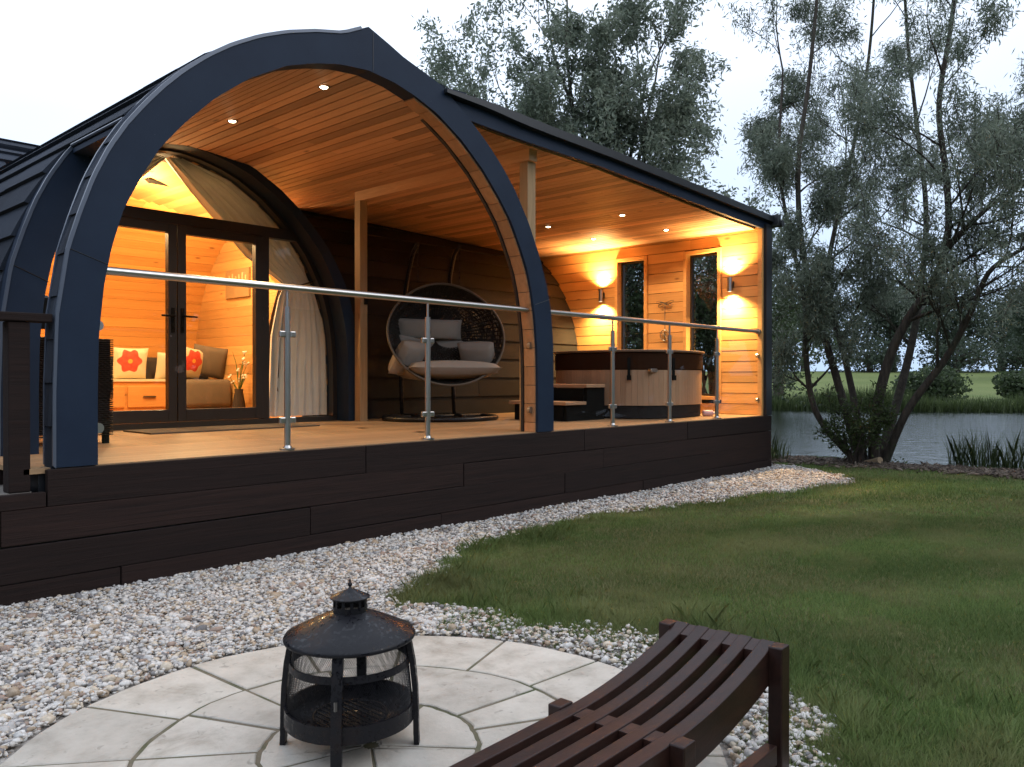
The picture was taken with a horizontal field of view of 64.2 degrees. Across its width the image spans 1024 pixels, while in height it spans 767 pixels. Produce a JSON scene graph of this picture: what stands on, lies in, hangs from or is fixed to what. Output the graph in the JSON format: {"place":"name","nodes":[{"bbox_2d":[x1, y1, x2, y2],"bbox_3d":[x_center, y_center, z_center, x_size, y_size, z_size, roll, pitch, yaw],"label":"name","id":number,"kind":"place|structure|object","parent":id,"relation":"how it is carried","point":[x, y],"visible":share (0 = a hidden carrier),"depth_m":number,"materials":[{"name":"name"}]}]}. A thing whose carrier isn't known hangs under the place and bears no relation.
{"place":"outdoors","nodes":[
{"label":"outdoors","id":0,"kind":"place"},
{"bbox_2d":[0,463,854,766],"bbox_3d":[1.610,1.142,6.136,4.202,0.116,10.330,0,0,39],"label":"gravel","id":1,"kind":"structure","parent":0,"point":[304,585],"depth_m":4.00,"materials":[{"name":"grey gravel"}]},
{"bbox_2d":[449,619,788,766],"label":"curved bench","id":2,"kind":"object","parent":1,"relation":"on","point":[680,694],"visible":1,"depth_m":2.20,"materials":[{"name":"brown wood"}]},
{"bbox_2d":[0,0,1023,370],"label":"sky","id":3,"kind":"structure","parent":0,"point":[63,63],"materials":[{"name":"white"}]},
{"bbox_2d":[4,371,1023,766],"bbox_3d":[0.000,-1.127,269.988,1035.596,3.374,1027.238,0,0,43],"label":"ground","id":4,"kind":"structure","parent":0,"point":[982,385],"depth_m":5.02,"materials":[{"name":"green plant"}]},
{"bbox_2d":[0,636,727,766],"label":"patio","id":5,"kind":"structure","parent":4,"relation":"on","point":[83,735],"depth_m":2.88,"materials":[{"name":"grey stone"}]},
{"bbox_2d":[279,579,419,766],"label":"fire pit","id":6,"kind":"object","parent":5,"relation":"on","point":[336,711],"visible":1,"depth_m":2.53,"materials":[{"name":"black metal"}]},
{"bbox_2d":[0,412,771,606],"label":"deck","id":7,"kind":"structure","parent":4,"relation":"on","point":[341,482],"depth_m":5.71,"materials":[{"name":"brown wood"}]},
{"bbox_2d":[0,470,30,494],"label":"entrance step","id":8,"kind":"object","parent":7,"relation":"attached to","point":[1,484],"visible":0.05,"depth_m":4.46,"materials":[{"name":"grey wood"}]},
{"bbox_2d":[0,311,52,493],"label":"timber handrail","id":9,"kind":"object","parent":8,"relation":"on","point":[16,395],"visible":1,"depth_m":4.28,"materials":[{"name":"brown wood"}]},
{"bbox_2d":[39,337,113,442],"bbox_3d":[-3.365,0.057,6.048,0.588,0.775,0.578,0,0,43],"label":"wicker armchair","id":10,"kind":"object","parent":7,"relation":"on","point":[105,383],"visible":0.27,"depth_m":6.02,"materials":[{"name":"black wicker"}]},
{"bbox_2d":[123,423,319,433],"bbox_3d":[-2.729,0.426,7.807,0.580,0.012,1.700,0,0,43],"label":"doormat","id":11,"kind":"object","parent":7,"relation":"on","point":[206,429],"visible":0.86,"depth_m":7.63,"materials":[{"name":"fabric"}]},
{"bbox_2d":[0,26,783,468],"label":"lodge","id":12,"kind":"structure","parent":7,"relation":"on","point":[372,164],"depth_m":8.37,"materials":[{"name":"blue paint"}]},
{"bbox_2d":[41,295,47,328],"bbox_3d":[-3.023,-0.459,5.257,0.070,0.215,0.065,0,0,43],"label":"wall lantern","id":13,"kind":"object","parent":12,"relation":"attached to","point":[44,309],"depth_m":5.23,"materials":[{"name":"black plastic"}]},
{"bbox_2d":[110,379,165,410],"bbox_3d":[-5.742,0.165,10.493,0.845,0.445,2.480,0,0,43],"label":"banquette","id":14,"kind":"object","parent":12,"relation":"on","point":[138,394],"visible":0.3,"depth_m":10.79,"materials":[{"name":"brown wood"}]},
{"bbox_2d":[112,347,148,378],"bbox_3d":[-5.134,-0.265,10.964,0.160,0.440,0.460,17,12,41],"label":"cushion","id":15,"kind":"object","parent":14,"relation":"on","point":[129,363],"visible":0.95,"depth_m":10.90,"materials":[{"name":"white fabric"}]},
{"bbox_2d":[110,217,176,423],"bbox_3d":[-3.590,-0.588,7.636,0.135,1.927,0.924,0,0,43],"label":"glazed door","id":16,"kind":"structure","parent":12,"relation":"in","point":[170,230],"depth_m":7.92,"materials":[{"name":"black"}]},
{"bbox_2d":[141,154,165,177],"bbox_3d":[-4.085,-0.944,7.429,0.163,2.640,1.905,0,0,43],"label":"curtain","id":17,"kind":"object","parent":12,"relation":"hanging from","point":[156,160],"visible":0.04,"depth_m":8.04,"materials":[{"name":"beige fabric"}]},
{"bbox_2d":[110,357,230,407],"bbox_3d":[-5.399,-0.013,10.692,0.980,0.700,3.240,0,0,43],"label":"sofa","id":18,"kind":"object","parent":12,"relation":"on","point":[203,391],"visible":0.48,"depth_m":11.32,"materials":[{"name":"grey-brown fabric"},{"name":"wood"}]},
{"bbox_2d":[155,352,164,378],"bbox_3d":[-4.792,-0.238,11.410,0.140,0.400,0.400,16,10,36],"label":"cushion","id":19,"kind":"object","parent":18,"relation":"on","point":[160,371],"visible":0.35,"depth_m":11.27,"materials":[{"name":"beige fabric"}]},
{"bbox_2d":[186,347,202,378],"bbox_3d":[-4.488,-0.278,11.402,0.150,0.440,0.440,16,0,23],"label":"cushion","id":20,"kind":"object","parent":18,"relation":"on","point":[194,360],"visible":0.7,"depth_m":11.37,"materials":[{"name":"fabric"}]},
{"bbox_2d":[194,343,227,378],"bbox_3d":[-4.320,-0.309,11.628,0.480,0.460,0.170,10,10,-30],"label":"cushion","id":21,"kind":"object","parent":18,"relation":"on","point":[214,362],"visible":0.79,"depth_m":11.59,"materials":[{"name":"beige fabric"}]},
{"bbox_2d":[177,225,262,421],"bbox_3d":[-2.959,-0.592,8.323,0.135,1.927,0.924,0,0,43],"label":"glazed door","id":22,"kind":"structure","parent":12,"relation":"in","point":[256,411],"depth_m":8.33,"materials":[{"name":"black"}]},
{"bbox_2d":[227,120,237,122],"bbox_3d":[-2.414,-2.264,7.040,0.096,0.013,0.096,0,0,43],"label":"downlight","id":23,"kind":"object","parent":12,"relation":"attached to","point":[232,121],"visible":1,"depth_m":7.03,"materials":[{"name":"silver metal"}]},
{"bbox_2d":[225,267,250,298],"bbox_3d":[-3.856,-1.408,11.462,0.640,0.400,0.036,0,0,43],"label":"wall picture","id":24,"kind":"object","parent":12,"relation":"attached to","point":[231,292],"depth_m":11.42,"materials":[{"name":"fabric"}]},
{"bbox_2d":[227,351,249,407],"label":"potted flowers","id":25,"kind":"object","parent":12,"relation":"on","point":[238,400],"visible":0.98,"depth_m":11.06,"materials":[{"name":"white plant"}]},
{"bbox_2d":[165,157,326,416],"bbox_3d":[-2.796,-0.952,8.832,0.163,2.640,1.905,0,0,43],"label":"curtain","id":26,"kind":"object","parent":12,"relation":"hanging from","point":[218,196],"visible":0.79,"depth_m":9.10,"materials":[{"name":"beige fabric"}]},
{"bbox_2d":[318,85,329,89],"bbox_3d":[-1.439,-2.267,6.239,0.096,0.013,0.096,0,0,43],"label":"downlight","id":27,"kind":"object","parent":12,"relation":"attached to","point":[325,87],"visible":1,"depth_m":6.23,"materials":[{"name":"silver metal"}]},
{"bbox_2d":[599,289,604,301],"bbox_3d":[1.353,-1.333,12.357,0.066,0.190,0.096,0,0,43],"label":"wall lamp","id":28,"kind":"object","parent":12,"relation":"attached to","point":[601,295],"visible":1,"depth_m":12.32,"materials":[{"name":"silver metal"}]},
{"bbox_2d":[614,256,648,349],"bbox_3d":[1.802,-0.827,12.102,0.566,2.066,0.197,0,0,43],"label":"window frame","id":29,"kind":"structure","parent":12,"relation":"in","point":[619,326],"depth_m":12.21,"materials":[{"name":"brown wood"}]},
{"bbox_2d":[657,300,673,341],"bbox_3d":[2.180,-0.885,11.626,0.285,0.593,0.020,0,0,41],"label":"wall ornament","id":30,"kind":"object","parent":12,"relation":"attached to","point":[665,339],"depth_m":11.63,"materials":[{"name":"brown metal"}]},
{"bbox_2d":[683,247,722,399],"bbox_3d":[2.667,-0.812,11.307,0.576,2.066,0.197,0,0,43],"label":"window frame","id":31,"kind":"structure","parent":12,"relation":"in","point":[688,256],"depth_m":11.41,"materials":[{"name":"brown wood"}]},
{"bbox_2d":[727,277,733,291],"bbox_3d":[2.921,-1.325,10.916,0.066,0.190,0.096,0,0,43],"label":"wall lamp","id":32,"kind":"object","parent":12,"relation":"attached to","point":[730,284],"visible":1,"depth_m":10.88,"materials":[{"name":"silver metal"}]},
{"bbox_2d":[98,267,760,449],"bbox_3d":[0.438,-0.133,7.637,0.104,1.136,8.280,0,0,43],"label":"glass balustrade","id":33,"kind":"object","parent":7,"relation":"on","point":[287,419],"visible":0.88,"depth_m":6.38,"materials":[{"name":"silver metal"}]},
{"bbox_2d":[381,241,504,422],"bbox_3d":[-0.841,-0.613,9.526,1.407,2.073,1.252,0,0,-22],"label":"hanging egg chair","id":34,"kind":"object","parent":7,"relation":"on","point":[458,357],"visible":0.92,"depth_m":9.49,"materials":[{"name":"grey fabric"}]},
{"bbox_2d":[509,384,604,421],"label":"hot tub steps","id":35,"kind":"structure","parent":7,"relation":"on","point":[582,402],"depth_m":9.45,"materials":[{"name":"black plastic"}]},
{"bbox_2d":[553,349,706,417],"bbox_3d":[1.513,0.000,10.601,1.812,0.815,1.810,0,0,43],"label":"hot tub","id":36,"kind":"object","parent":7,"relation":"on","point":[641,383],"visible":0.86,"depth_m":9.78,"materials":[{"name":"brown wood"}]},
{"bbox_2d":[702,410,714,415],"bbox_3d":[2.511,0.376,10.379,0.175,0.078,0.080,0,0,-6],"label":"drink bottle","id":37,"kind":"object","parent":7,"relation":"on","point":[708,412],"visible":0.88,"depth_m":10.35,"materials":[{"name":"plastic"}]},
{"bbox_2d":[509,65,574,123],"bbox_3d":[-0.443,-3.601,21.696,5.649,9.385,5.854,0,0,43],"label":"tall tree","id":38,"kind":"object","parent":4,"relation":"on","point":[564,92],"depth_m":20.16,"materials":[{"name":"green plant"}]},
{"bbox_2d":[411,0,702,338],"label":"tall tree","id":39,"kind":"object","parent":4,"relation":"on","point":[543,94],"visible":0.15,"depth_m":18.34,"materials":[{"name":"green plant"}]},
{"bbox_2d":[497,0,736,341],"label":"tall tree","id":40,"kind":"object","parent":4,"relation":"on","point":[662,138],"visible":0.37,"depth_m":18.68,"materials":[{"name":"green plant"}]},
{"bbox_2d":[625,263,716,366],"bbox_3d":[2.510,-1.598,18.333,4.778,5.414,4.528,0,0,43],"label":"bushy tree","id":41,"kind":"object","parent":4,"relation":"on","point":[631,327],"visible":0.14,"depth_m":17.94,"materials":[{"name":"green plant"}]},
{"bbox_2d":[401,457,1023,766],"bbox_3d":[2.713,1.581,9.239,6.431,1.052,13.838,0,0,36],"label":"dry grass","id":42,"kind":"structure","parent":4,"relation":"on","point":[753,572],"depth_m":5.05,"materials":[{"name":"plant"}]},
{"bbox_2d":[625,187,835,407],"bbox_3d":[4.787,-1.820,18.725,5.182,5.854,6.056,0,0,-10],"label":"bushy tree","id":43,"kind":"object","parent":4,"relation":"on","point":[713,321],"visible":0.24,"depth_m":18.32,"materials":[{"name":"green plant"}]},
{"bbox_2d":[627,168,835,393],"bbox_3d":[5.319,-2.370,21.116,5.544,6.920,5.925,0,0,43],"label":"tall tree","id":44,"kind":"object","parent":4,"relation":"on","point":[753,201],"visible":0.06,"depth_m":20.34,"materials":[{"name":"green plant"}]},
{"bbox_2d":[712,270,859,398],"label":"tree","id":45,"kind":"object","parent":4,"relation":"on","point":[801,349],"visible":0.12,"depth_m":42.41,"materials":[{"name":"green plant"}]},
{"bbox_2d":[772,297,856,369],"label":"tree","id":46,"kind":"object","parent":4,"relation":"on","point":[819,346],"visible":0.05,"depth_m":126.98,"materials":[{"name":"green plant"}]},
{"bbox_2d":[822,333,917,372],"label":"hedge bush","id":47,"kind":"object","parent":4,"relation":"on","point":[869,361],"visible":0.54,"depth_m":112.33,"materials":[{"name":"green plant"}]},
{"bbox_2d":[721,0,1023,462],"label":"willow tree","id":48,"kind":"object","parent":4,"relation":"on","point":[994,144],"visible":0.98,"depth_m":11.45,"materials":[{"name":"green plant"}]},
{"bbox_2d":[771,455,1023,479],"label":"bark mulch","id":49,"kind":"object","parent":4,"relation":"on","point":[996,472],"visible":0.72,"depth_m":10.87,"materials":[{"name":"brown wood"}]},
{"bbox_2d":[771,429,796,459],"bbox_3d":[3.752,0.876,11.902,0.734,0.524,0.511,0,0,-25],"label":"reed clump","id":50,"kind":"object","parent":49,"relation":"on","point":[774,451],"visible":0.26,"depth_m":11.89,"materials":[{"name":"green plant"}]},
{"bbox_2d":[808,377,900,464],"bbox_3d":[4.818,0.529,11.391,1.135,1.236,1.122,0,0,43],"label":"shrub","id":51,"kind":"object","parent":49,"relation":"on","point":[862,442],"visible":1,"depth_m":11.25,"materials":[{"name":"green plant"}]},
{"bbox_2d":[845,269,956,369],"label":"tree","id":52,"kind":"object","parent":4,"relation":"on","point":[888,332],"visible":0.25,"depth_m":114.85,"materials":[{"name":"green plant"}]},
{"bbox_2d":[889,364,974,399],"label":"bank bush","id":53,"kind":"object","parent":4,"relation":"on","point":[948,382],"visible":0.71,"depth_m":42.48,"materials":[{"name":"green plant"}]},
{"bbox_2d":[915,283,993,370],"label":"tree","id":54,"kind":"object","parent":4,"relation":"on","point":[952,330],"visible":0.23,"depth_m":120.84,"materials":[{"name":"green plant"}]},
{"bbox_2d":[913,335,1009,372],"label":"hedge bush","id":55,"kind":"object","parent":4,"relation":"on","point":[963,359],"visible":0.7,"depth_m":110.31,"materials":[{"name":"green plant"}]},
{"bbox_2d":[965,295,1020,370],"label":"tree","id":56,"kind":"object","parent":4,"relation":"on","point":[981,329],"visible":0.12,"depth_m":139.74,"materials":[{"name":"green plant"}]},
{"bbox_2d":[980,330,1023,371],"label":"hedge bush","id":57,"kind":"object","parent":4,"relation":"on","point":[1015,362],"visible":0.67,"depth_m":114.53,"materials":[{"name":"green plant"}]},
{"bbox_2d":[983,288,1022,352],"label":"tree","id":58,"kind":"object","parent":4,"relation":"on","point":[999,331],"visible":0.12,"depth_m":123.82,"materials":[{"name":"green plant"}]},
{"bbox_2d":[990,291,1023,357],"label":"tree","id":59,"kind":"object","parent":4,"relation":"on","point":[1020,342],"visible":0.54,"depth_m":87.00,"materials":[{"name":"green plant"}]},
{"bbox_2d":[991,367,1023,398],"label":"bank bush","id":60,"kind":"object","parent":4,"relation":"on","point":[1009,383],"visible":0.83,"depth_m":43.63,"materials":[{"name":"green plant"}]},
{"bbox_2d":[994,426,1023,469],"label":"reed clump","id":61,"kind":"object","parent":4,"relation":"on","point":[1011,453],"visible":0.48,"depth_m":10.62,"materials":[{"name":"green plant"}]},
{"bbox_2d":[769,410,1023,468],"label":"pond water","id":62,"kind":"structure","parent":0,"point":[922,436],"depth_m":23.03,"materials":[{"name":"grey liquid"}]},
{"bbox_2d":[772,383,1023,412],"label":"reeds","id":63,"kind":"object","parent":62,"relation":"on","point":[923,404],"visible":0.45,"depth_m":37.69,"materials":[{"name":"green plant"}]},
{"bbox_2d":[941,416,1018,467],"bbox_3d":[6.340,0.989,11.023,0.894,1.191,1.140,0,0,43],"label":"reed clump","id":64,"kind":"object","parent":62,"relation":"in","point":[961,458],"visible":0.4,"depth_m":10.88,"materials":[{"name":"green plant"}]}
]}

